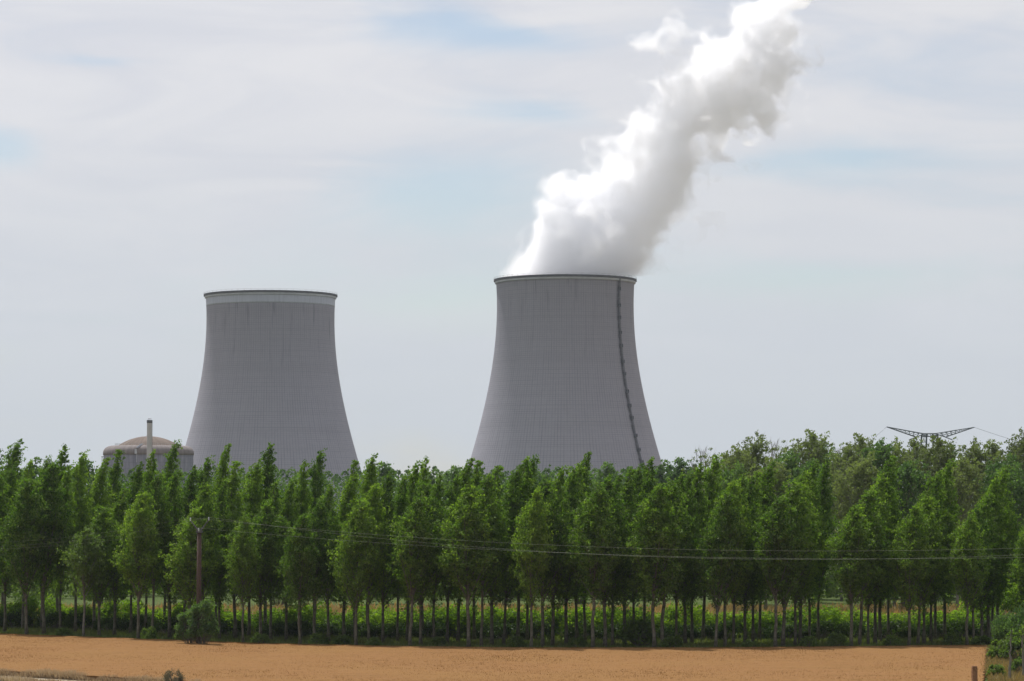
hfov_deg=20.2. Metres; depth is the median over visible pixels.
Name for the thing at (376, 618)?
bramble bush
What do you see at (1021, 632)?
verge sapling
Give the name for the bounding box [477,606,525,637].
bramble bush
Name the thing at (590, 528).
poplar
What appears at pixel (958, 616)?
bramble bush
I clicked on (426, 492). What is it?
poplar
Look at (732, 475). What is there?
woodland tree
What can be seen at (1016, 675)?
side verge grass
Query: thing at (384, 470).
tree
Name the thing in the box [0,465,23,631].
poplar
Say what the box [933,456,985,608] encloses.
loose tree
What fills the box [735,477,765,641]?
poplar
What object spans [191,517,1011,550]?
power wire
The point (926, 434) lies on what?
lattice pylon
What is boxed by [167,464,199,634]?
poplar
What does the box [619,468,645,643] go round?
poplar
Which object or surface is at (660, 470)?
tree
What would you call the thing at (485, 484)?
poplar
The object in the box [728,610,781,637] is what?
bramble bush
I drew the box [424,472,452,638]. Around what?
poplar
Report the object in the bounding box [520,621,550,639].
bramble bush
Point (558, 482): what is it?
poplar
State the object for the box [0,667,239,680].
dry grass
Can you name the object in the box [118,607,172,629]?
bramble bush
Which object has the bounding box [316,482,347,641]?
poplar
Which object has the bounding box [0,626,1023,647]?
margin grass
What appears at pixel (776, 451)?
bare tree
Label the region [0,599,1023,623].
ripe grass
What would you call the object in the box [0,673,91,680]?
verge grass
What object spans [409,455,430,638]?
poplar
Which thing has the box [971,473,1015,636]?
poplar
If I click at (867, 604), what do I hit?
poplar
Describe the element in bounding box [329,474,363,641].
poplar
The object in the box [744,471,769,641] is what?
poplar
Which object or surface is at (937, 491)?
poplar
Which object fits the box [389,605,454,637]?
bramble bush
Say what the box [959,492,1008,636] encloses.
poplar
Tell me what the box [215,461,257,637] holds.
poplar
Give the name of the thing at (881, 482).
poplar
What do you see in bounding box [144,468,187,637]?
poplar
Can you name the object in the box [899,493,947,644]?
poplar
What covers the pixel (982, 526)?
poplar
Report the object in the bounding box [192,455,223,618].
poplar
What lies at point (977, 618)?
bramble bush
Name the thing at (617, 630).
bramble bush
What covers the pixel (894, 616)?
bramble bush
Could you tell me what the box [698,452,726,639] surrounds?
poplar
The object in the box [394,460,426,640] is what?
poplar
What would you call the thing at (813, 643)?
shrub
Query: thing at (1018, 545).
poplar
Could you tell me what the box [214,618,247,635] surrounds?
bramble bush
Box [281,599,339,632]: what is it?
bramble bush
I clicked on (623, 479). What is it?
tree
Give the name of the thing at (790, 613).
bramble bush
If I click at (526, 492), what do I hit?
poplar
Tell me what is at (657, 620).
bramble bush
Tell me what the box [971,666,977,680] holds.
wooden post
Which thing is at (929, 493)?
poplar
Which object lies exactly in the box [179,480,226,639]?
poplar
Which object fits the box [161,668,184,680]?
weed clump
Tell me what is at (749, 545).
poplar
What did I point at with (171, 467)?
poplar
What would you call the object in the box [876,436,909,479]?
loose tree
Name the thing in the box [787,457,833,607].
woodland tree
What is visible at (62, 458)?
poplar
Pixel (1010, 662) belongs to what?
verge sapling
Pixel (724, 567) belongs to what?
poplar
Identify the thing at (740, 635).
meadow grass
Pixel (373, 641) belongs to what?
shrub
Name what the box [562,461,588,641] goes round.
poplar
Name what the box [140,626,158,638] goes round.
shrub
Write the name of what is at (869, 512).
poplar
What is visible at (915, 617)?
bramble bush
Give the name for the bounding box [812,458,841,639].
poplar
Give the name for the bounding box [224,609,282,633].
bramble bush
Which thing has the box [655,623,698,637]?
bramble bush
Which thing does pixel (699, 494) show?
poplar
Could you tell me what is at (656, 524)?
poplar
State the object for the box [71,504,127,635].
poplar
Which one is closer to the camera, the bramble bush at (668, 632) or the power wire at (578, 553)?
the power wire at (578, 553)
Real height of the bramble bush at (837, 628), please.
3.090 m
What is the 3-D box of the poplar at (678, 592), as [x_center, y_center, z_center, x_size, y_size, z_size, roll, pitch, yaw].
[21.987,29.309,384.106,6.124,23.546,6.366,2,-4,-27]
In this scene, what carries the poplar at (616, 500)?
on the ground at (69, 600)
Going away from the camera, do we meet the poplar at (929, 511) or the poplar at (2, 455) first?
the poplar at (929, 511)
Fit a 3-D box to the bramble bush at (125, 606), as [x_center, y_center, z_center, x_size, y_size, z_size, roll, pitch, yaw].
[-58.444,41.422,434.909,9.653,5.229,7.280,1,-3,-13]
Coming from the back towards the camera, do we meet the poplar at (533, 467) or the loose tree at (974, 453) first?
the loose tree at (974, 453)
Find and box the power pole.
[190,517,209,642]
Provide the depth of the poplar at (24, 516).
412.71 m
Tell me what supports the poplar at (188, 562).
on the ground at (69, 600)
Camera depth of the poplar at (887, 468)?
395.74 m
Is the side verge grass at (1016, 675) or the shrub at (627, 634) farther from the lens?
the shrub at (627, 634)
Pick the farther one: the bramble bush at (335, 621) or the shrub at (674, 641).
the bramble bush at (335, 621)
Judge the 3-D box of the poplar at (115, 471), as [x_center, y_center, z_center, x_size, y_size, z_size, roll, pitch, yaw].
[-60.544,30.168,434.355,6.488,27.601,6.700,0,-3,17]
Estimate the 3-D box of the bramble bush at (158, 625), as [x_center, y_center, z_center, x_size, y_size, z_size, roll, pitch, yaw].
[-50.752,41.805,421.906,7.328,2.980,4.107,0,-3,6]
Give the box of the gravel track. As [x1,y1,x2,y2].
[5,676,78,680]
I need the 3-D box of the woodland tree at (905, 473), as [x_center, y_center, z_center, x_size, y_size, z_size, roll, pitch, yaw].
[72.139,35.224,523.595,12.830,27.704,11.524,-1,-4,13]
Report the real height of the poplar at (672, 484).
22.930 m
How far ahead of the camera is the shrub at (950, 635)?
379.90 m
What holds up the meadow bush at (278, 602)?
on the ground at (69, 600)
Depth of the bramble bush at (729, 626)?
401.51 m
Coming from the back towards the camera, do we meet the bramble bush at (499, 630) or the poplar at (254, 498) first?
the poplar at (254, 498)
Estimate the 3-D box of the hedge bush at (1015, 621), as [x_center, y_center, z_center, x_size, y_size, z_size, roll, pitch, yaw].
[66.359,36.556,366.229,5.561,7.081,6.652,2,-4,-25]
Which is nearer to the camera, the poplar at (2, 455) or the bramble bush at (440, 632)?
the bramble bush at (440, 632)
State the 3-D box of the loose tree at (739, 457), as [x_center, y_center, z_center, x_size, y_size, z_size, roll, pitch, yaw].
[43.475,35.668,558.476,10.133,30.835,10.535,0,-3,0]
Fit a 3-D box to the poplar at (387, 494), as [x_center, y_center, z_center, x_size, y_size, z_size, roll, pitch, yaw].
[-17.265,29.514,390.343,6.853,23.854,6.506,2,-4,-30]
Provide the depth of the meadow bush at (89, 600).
539.46 m
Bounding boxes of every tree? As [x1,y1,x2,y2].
[19,457,42,483]
[63,459,99,503]
[357,461,399,501]
[391,466,413,505]
[427,469,447,500]
[434,465,463,510]
[486,465,505,513]
[502,461,543,488]
[538,464,554,493]
[586,461,620,490]
[618,467,628,497]
[649,459,674,503]
[662,457,691,482]
[681,445,719,597]
[685,460,703,511]
[702,450,750,491]
[710,445,757,485]
[713,460,747,499]
[729,430,774,482]
[739,457,795,609]
[764,440,787,462]
[773,448,804,494]
[780,428,836,597]
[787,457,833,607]
[799,443,840,527]
[823,444,875,600]
[826,446,844,576]
[826,453,879,534]
[831,432,884,506]
[855,437,898,492]
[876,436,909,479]
[885,458,931,606]
[893,436,936,520]
[901,435,967,503]
[932,444,971,508]
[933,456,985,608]
[951,438,989,524]
[969,439,1012,495]
[973,451,1023,536]
[983,427,1023,527]
[983,460,1023,583]
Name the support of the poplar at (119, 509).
on the ground at (69, 600)
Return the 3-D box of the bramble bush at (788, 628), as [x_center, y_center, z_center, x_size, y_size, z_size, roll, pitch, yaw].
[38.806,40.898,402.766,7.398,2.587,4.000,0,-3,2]
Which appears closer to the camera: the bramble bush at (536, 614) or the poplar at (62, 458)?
the bramble bush at (536, 614)
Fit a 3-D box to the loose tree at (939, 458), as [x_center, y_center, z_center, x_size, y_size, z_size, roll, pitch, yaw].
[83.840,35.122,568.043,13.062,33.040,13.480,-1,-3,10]
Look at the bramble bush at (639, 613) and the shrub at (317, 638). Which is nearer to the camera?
the shrub at (317, 638)
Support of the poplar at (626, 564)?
on the ground at (69, 600)
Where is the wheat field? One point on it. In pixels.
(145, 648)
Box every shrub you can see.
[55,627,73,635]
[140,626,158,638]
[173,610,204,642]
[186,598,219,643]
[250,632,269,642]
[308,632,329,644]
[332,634,352,644]
[364,637,382,645]
[428,636,447,645]
[508,635,527,646]
[568,636,587,646]
[618,619,659,646]
[658,634,682,647]
[741,639,760,646]
[798,635,819,646]
[827,631,849,645]
[881,633,902,645]
[942,631,963,644]
[970,635,991,644]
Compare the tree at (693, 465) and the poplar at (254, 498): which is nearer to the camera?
the poplar at (254, 498)
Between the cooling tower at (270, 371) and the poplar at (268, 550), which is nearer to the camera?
the poplar at (268, 550)
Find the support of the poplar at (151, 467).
on the ground at (69, 600)
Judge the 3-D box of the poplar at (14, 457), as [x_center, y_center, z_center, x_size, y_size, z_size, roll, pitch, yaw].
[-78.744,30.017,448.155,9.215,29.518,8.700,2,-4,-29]
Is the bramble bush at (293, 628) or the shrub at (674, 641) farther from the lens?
the bramble bush at (293, 628)
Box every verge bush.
[986,637,1017,658]
[986,663,1006,675]
[998,636,1023,659]
[1011,657,1021,671]
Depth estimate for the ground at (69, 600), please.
567.07 m
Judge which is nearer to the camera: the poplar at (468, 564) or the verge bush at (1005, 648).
the verge bush at (1005, 648)
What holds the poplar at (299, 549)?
on the ground at (69, 600)
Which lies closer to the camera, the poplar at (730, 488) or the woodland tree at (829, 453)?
the poplar at (730, 488)
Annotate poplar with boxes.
[0,438,27,609]
[0,448,3,478]
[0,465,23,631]
[0,470,13,580]
[0,477,58,633]
[13,459,40,628]
[18,461,76,634]
[34,455,52,628]
[47,464,81,628]
[51,443,78,628]
[56,524,108,635]
[65,449,94,631]
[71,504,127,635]
[82,457,119,631]
[103,449,126,624]
[104,488,136,634]
[109,489,163,638]
[122,461,147,632]
[130,449,164,626]
[133,471,176,634]
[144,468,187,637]
[157,506,220,639]
[159,439,183,632]
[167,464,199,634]
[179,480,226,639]
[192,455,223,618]
[207,481,234,638]
[211,443,236,631]
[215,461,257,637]
[220,512,265,642]
[237,459,265,634]
[239,441,285,633]
[246,500,288,640]
[252,479,291,639]
[273,476,300,639]
[273,512,322,643]
[285,459,313,636]
[290,498,339,640]
[299,448,332,626]
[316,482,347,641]
[325,497,383,644]
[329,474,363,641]
[340,460,364,638]
[351,483,393,639]
[356,453,381,637]
[371,470,404,643]
[385,495,440,645]
[388,475,413,641]
[391,481,445,645]
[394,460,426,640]
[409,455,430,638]
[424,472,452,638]
[434,482,498,646]
[437,472,465,641]
[444,457,476,641]
[464,473,508,645]
[468,460,484,640]
[478,465,518,645]
[494,464,526,644]
[499,456,535,638]
[507,486,558,646]
[514,476,573,646]
[521,454,539,640]
[536,465,580,645]
[547,467,585,643]
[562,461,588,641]
[562,480,628,646]
[570,452,594,640]
[572,474,634,647]
[601,474,633,644]
[616,482,687,646]
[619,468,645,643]
[626,463,649,632]
[631,476,698,646]
[636,456,658,639]
[670,472,700,634]
[674,470,708,643]
[686,461,711,643]
[691,490,750,646]
[697,480,752,647]
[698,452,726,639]
[712,471,760,644]
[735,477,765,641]
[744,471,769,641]
[750,495,805,646]
[751,479,823,646]
[754,461,779,639]
[780,471,820,645]
[793,470,833,642]
[803,459,832,635]
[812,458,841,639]
[822,503,884,645]
[841,489,889,644]
[857,486,890,644]
[867,471,900,644]
[871,458,906,640]
[881,502,939,645]
[883,455,905,635]
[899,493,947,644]
[904,477,947,643]
[917,470,955,640]
[923,470,955,641]
[936,458,964,639]
[941,510,994,644]
[952,504,996,643]
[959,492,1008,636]
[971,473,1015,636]
[986,465,1023,619]
[989,467,1018,640]
[1003,530,1023,607]
[1012,518,1023,580]
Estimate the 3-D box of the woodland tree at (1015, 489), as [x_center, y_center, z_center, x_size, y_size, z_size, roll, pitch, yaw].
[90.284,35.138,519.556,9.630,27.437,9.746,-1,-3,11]
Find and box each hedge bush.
[990,609,1023,642]
[1006,603,1023,640]
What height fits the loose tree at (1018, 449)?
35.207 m
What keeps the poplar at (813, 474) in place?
on the ground at (69, 600)
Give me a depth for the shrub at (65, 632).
407.92 m
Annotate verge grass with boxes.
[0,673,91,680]
[980,645,1023,680]
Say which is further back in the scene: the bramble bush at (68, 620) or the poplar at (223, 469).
the bramble bush at (68, 620)
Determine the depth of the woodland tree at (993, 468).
558.52 m
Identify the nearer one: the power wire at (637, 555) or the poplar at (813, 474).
the power wire at (637, 555)
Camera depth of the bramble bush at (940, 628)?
404.91 m
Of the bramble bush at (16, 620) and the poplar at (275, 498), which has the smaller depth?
the poplar at (275, 498)
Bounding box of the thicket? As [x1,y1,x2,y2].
[0,554,1019,599]
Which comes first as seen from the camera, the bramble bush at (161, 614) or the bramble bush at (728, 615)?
the bramble bush at (728, 615)
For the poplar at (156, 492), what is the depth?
404.81 m
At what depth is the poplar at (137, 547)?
399.87 m
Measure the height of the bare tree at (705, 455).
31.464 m
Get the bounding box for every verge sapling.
[1005,625,1017,677]
[1016,624,1023,674]
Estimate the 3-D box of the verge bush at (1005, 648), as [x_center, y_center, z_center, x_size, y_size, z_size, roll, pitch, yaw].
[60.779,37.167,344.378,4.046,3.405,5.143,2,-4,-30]
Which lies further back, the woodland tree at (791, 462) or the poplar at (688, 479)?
the woodland tree at (791, 462)
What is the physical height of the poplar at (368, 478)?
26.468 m
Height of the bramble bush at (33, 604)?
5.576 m
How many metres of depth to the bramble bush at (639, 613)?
405.88 m
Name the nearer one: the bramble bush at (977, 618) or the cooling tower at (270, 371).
the bramble bush at (977, 618)
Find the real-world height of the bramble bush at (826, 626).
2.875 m
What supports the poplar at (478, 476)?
on the ground at (69, 600)
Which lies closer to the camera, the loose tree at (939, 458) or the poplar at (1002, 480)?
the poplar at (1002, 480)
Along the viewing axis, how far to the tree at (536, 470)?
869.20 m
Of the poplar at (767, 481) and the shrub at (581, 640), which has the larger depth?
the poplar at (767, 481)
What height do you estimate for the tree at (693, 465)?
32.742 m
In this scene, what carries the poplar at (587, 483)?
on the ground at (69, 600)
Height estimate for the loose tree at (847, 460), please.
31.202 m
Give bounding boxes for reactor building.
[101,436,193,487]
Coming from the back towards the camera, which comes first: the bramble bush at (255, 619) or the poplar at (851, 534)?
the bramble bush at (255, 619)
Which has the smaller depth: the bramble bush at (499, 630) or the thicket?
the bramble bush at (499, 630)
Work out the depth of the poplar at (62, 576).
421.42 m
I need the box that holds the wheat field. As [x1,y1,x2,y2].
[0,633,987,680]
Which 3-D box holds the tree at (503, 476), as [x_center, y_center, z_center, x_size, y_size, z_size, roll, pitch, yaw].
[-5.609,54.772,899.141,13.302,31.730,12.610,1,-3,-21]
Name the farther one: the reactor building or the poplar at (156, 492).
the reactor building
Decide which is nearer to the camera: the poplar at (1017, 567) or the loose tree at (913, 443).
the poplar at (1017, 567)
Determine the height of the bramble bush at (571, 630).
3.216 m
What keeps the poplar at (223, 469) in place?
on the ground at (69, 600)
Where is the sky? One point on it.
(815, 208)
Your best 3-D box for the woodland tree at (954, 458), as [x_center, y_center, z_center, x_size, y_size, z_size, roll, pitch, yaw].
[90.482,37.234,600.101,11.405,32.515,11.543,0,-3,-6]
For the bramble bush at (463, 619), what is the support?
on the ground at (69, 600)
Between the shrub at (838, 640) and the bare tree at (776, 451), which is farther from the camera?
the bare tree at (776, 451)
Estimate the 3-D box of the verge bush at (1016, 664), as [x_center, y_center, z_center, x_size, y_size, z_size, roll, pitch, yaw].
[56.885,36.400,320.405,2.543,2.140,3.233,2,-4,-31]
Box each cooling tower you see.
[185,288,361,512]
[471,272,664,502]
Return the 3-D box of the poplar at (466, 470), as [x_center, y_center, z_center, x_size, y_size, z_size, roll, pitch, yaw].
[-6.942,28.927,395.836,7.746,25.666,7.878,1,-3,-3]
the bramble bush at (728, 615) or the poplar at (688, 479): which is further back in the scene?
the bramble bush at (728, 615)
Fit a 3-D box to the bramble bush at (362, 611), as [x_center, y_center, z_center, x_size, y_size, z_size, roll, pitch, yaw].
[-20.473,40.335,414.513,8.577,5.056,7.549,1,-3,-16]
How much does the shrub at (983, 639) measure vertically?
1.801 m
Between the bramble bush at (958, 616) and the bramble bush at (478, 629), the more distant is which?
the bramble bush at (958, 616)
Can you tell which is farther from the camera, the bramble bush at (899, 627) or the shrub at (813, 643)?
the bramble bush at (899, 627)
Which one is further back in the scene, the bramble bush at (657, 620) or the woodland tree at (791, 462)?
the woodland tree at (791, 462)
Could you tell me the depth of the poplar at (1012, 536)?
402.37 m
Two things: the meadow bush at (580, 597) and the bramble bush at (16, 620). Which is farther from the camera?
the meadow bush at (580, 597)
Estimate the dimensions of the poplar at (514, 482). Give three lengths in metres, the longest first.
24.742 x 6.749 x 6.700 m
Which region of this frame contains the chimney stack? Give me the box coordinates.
[147,418,152,466]
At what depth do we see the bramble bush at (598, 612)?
407.91 m
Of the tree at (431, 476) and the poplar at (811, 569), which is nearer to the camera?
the poplar at (811, 569)
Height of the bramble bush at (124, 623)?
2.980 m
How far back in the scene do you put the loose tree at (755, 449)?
598.23 m
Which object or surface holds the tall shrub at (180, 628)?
on the ground at (69, 600)
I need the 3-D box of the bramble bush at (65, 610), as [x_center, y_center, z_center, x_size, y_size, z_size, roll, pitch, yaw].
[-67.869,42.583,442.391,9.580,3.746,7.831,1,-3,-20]
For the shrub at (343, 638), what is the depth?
383.92 m
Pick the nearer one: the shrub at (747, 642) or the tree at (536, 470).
the shrub at (747, 642)
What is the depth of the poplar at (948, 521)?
396.86 m
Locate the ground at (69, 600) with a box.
[0,525,1019,680]
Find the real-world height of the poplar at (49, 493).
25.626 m
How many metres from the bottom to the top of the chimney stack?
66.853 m
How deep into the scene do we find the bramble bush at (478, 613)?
408.99 m
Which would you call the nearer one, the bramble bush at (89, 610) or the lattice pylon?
the bramble bush at (89, 610)
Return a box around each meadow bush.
[71,577,129,603]
[272,582,307,605]
[362,586,403,602]
[475,579,525,604]
[560,581,605,602]
[863,583,928,607]
[956,580,1023,616]
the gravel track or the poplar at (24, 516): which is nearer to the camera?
the gravel track
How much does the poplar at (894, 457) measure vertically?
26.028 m
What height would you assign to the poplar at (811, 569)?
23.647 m
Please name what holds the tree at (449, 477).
on the ground at (69, 600)
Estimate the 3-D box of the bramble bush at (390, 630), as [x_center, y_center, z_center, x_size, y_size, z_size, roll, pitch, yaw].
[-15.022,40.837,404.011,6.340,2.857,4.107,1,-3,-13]
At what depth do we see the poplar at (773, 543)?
377.27 m
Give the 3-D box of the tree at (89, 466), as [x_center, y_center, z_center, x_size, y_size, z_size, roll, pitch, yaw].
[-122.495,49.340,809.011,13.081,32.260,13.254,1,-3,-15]
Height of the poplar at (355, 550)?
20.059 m
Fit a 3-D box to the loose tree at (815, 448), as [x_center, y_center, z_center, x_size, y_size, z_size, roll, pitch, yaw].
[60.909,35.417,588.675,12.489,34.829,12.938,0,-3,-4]
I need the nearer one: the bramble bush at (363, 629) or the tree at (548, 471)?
the bramble bush at (363, 629)
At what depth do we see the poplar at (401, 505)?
393.99 m
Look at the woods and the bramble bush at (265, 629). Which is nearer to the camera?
the bramble bush at (265, 629)
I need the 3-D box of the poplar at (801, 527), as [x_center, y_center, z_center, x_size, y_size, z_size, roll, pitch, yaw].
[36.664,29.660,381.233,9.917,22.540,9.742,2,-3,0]
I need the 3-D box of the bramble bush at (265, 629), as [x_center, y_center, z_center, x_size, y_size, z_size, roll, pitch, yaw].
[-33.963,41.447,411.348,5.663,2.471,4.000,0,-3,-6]
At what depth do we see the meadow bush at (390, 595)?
549.91 m
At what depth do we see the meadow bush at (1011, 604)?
465.31 m
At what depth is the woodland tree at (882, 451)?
587.75 m
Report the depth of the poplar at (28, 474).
433.57 m
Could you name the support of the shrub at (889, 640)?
on the ground at (69, 600)
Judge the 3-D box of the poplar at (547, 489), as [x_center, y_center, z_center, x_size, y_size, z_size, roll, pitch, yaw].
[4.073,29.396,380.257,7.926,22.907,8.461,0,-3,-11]
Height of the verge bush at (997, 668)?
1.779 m
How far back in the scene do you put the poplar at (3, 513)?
423.93 m
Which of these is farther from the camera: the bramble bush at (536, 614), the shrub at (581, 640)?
the bramble bush at (536, 614)
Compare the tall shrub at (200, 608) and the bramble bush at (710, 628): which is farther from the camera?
the bramble bush at (710, 628)
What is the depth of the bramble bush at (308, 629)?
407.46 m
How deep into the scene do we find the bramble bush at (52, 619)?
435.68 m
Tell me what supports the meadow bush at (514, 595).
on the ground at (69, 600)
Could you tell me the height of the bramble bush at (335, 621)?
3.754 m
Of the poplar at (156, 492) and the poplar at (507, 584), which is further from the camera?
the poplar at (156, 492)
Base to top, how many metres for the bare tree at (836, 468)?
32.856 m
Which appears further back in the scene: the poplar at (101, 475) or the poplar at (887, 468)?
the poplar at (101, 475)
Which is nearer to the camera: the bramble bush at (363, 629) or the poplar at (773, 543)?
the poplar at (773, 543)
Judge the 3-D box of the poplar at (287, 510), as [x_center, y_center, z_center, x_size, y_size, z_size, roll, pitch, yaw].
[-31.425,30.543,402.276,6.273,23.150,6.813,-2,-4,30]
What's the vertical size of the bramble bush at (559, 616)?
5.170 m
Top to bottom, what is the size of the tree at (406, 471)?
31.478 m
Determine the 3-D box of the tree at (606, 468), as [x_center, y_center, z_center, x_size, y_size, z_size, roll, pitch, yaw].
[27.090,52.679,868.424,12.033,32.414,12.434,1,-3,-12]
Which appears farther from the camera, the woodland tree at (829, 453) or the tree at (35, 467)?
the tree at (35, 467)
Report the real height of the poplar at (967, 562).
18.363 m
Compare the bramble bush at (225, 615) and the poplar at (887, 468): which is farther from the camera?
the bramble bush at (225, 615)
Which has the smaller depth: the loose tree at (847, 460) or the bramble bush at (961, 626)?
the bramble bush at (961, 626)
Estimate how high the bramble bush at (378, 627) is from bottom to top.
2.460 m
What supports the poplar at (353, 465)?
on the ground at (69, 600)
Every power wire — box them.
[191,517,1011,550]
[205,528,1019,558]
[211,517,1005,558]
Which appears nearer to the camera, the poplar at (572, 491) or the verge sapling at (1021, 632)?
the verge sapling at (1021, 632)
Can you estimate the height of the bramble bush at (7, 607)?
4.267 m
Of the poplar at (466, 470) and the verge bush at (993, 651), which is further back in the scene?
the poplar at (466, 470)
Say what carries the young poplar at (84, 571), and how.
on the ground at (69, 600)
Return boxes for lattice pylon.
[887,427,973,454]
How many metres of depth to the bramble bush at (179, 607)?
425.76 m
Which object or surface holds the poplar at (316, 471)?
on the ground at (69, 600)
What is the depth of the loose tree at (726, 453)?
599.22 m
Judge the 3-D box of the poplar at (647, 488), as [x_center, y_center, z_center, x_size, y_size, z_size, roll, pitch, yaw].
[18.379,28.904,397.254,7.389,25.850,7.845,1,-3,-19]
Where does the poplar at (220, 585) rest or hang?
on the ground at (69, 600)
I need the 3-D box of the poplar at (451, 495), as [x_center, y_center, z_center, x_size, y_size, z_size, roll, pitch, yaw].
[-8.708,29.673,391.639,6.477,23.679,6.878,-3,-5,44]
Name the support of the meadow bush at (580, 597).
on the ground at (69, 600)
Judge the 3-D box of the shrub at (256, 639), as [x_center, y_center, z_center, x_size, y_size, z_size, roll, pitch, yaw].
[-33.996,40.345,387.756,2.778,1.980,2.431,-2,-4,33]
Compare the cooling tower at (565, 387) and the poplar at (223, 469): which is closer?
the poplar at (223, 469)
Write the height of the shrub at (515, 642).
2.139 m
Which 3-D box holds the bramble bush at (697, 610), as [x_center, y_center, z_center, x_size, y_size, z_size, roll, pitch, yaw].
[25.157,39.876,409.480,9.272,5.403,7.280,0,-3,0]
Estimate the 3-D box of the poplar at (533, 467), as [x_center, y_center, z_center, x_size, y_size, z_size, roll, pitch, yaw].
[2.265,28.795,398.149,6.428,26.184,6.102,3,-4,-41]
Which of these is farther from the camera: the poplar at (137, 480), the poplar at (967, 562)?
the poplar at (137, 480)
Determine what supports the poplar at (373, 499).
on the ground at (69, 600)
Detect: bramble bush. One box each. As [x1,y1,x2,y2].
[0,601,35,626]
[0,611,32,627]
[9,592,63,626]
[35,611,66,628]
[45,604,81,625]
[62,610,91,628]
[63,601,125,628]
[92,616,121,630]
[97,597,151,629]
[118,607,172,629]
[118,614,151,631]
[143,615,187,633]
[154,608,180,629]
[171,595,230,625]
[207,609,254,630]
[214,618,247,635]
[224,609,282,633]
[256,607,301,631]
[256,621,291,636]
[274,620,316,635]
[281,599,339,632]
[296,622,341,636]
[316,612,362,635]
[340,621,377,637]
[346,603,395,629]
[357,611,413,637]
[370,623,394,638]
[384,621,425,637]
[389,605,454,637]
[412,620,445,638]
[424,603,479,638]
[449,604,507,637]
[471,619,511,638]
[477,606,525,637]
[483,622,529,639]
[498,605,560,638]
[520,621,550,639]
[538,604,610,638]
[563,620,597,637]
[569,605,626,638]
[595,605,654,631]
[595,622,631,639]
[629,609,690,635]
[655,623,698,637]
[664,601,719,638]
[687,623,723,639]
[689,610,747,636]
[706,621,739,639]
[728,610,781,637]
[747,613,807,635]
[762,623,814,639]
[779,604,849,633]
[803,620,836,638]
[811,605,866,634]
[828,619,866,637]
[858,611,913,638]
[869,619,916,638]
[892,610,955,637]
[912,624,953,638]
[914,609,979,636]
[941,619,976,636]
[948,607,1006,634]
[963,618,1007,635]
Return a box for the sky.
[0,0,1023,500]
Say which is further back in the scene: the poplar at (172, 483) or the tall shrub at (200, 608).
the poplar at (172, 483)
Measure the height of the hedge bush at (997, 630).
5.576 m
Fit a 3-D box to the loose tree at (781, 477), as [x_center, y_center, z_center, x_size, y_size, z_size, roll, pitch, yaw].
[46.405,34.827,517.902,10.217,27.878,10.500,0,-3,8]
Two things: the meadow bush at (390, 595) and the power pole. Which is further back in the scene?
the meadow bush at (390, 595)
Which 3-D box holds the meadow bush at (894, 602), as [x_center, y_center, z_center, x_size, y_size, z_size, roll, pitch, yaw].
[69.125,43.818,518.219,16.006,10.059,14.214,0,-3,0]
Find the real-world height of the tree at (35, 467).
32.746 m
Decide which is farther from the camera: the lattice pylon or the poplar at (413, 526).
the lattice pylon
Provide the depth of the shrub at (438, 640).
380.26 m
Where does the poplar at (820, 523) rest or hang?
on the ground at (69, 600)
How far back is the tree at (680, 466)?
867.61 m
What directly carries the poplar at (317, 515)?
on the ground at (69, 600)
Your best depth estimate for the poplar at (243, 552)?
389.05 m
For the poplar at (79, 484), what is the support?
on the ground at (69, 600)
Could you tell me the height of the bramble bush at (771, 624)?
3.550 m
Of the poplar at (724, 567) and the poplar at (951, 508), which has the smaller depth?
the poplar at (724, 567)
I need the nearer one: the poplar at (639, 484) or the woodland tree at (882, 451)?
the poplar at (639, 484)
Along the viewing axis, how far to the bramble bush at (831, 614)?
410.59 m
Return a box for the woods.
[5,466,1017,543]
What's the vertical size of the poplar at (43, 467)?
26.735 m
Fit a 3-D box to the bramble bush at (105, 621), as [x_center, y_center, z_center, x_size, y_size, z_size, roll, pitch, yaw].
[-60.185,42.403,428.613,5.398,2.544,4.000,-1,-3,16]
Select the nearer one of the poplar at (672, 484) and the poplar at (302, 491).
the poplar at (672, 484)
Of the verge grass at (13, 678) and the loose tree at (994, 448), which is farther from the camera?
the loose tree at (994, 448)
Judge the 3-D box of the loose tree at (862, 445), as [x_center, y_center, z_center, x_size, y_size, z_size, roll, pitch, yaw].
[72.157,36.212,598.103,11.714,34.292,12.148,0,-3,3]
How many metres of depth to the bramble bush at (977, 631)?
407.78 m
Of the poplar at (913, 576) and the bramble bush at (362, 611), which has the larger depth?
the bramble bush at (362, 611)
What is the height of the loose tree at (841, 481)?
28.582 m
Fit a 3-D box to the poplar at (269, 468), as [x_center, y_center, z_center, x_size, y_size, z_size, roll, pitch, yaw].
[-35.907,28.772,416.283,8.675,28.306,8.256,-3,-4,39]
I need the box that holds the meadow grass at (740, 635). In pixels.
[7,611,1022,639]
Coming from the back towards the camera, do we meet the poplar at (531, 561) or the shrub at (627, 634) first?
the shrub at (627, 634)
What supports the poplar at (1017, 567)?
on the ground at (69, 600)

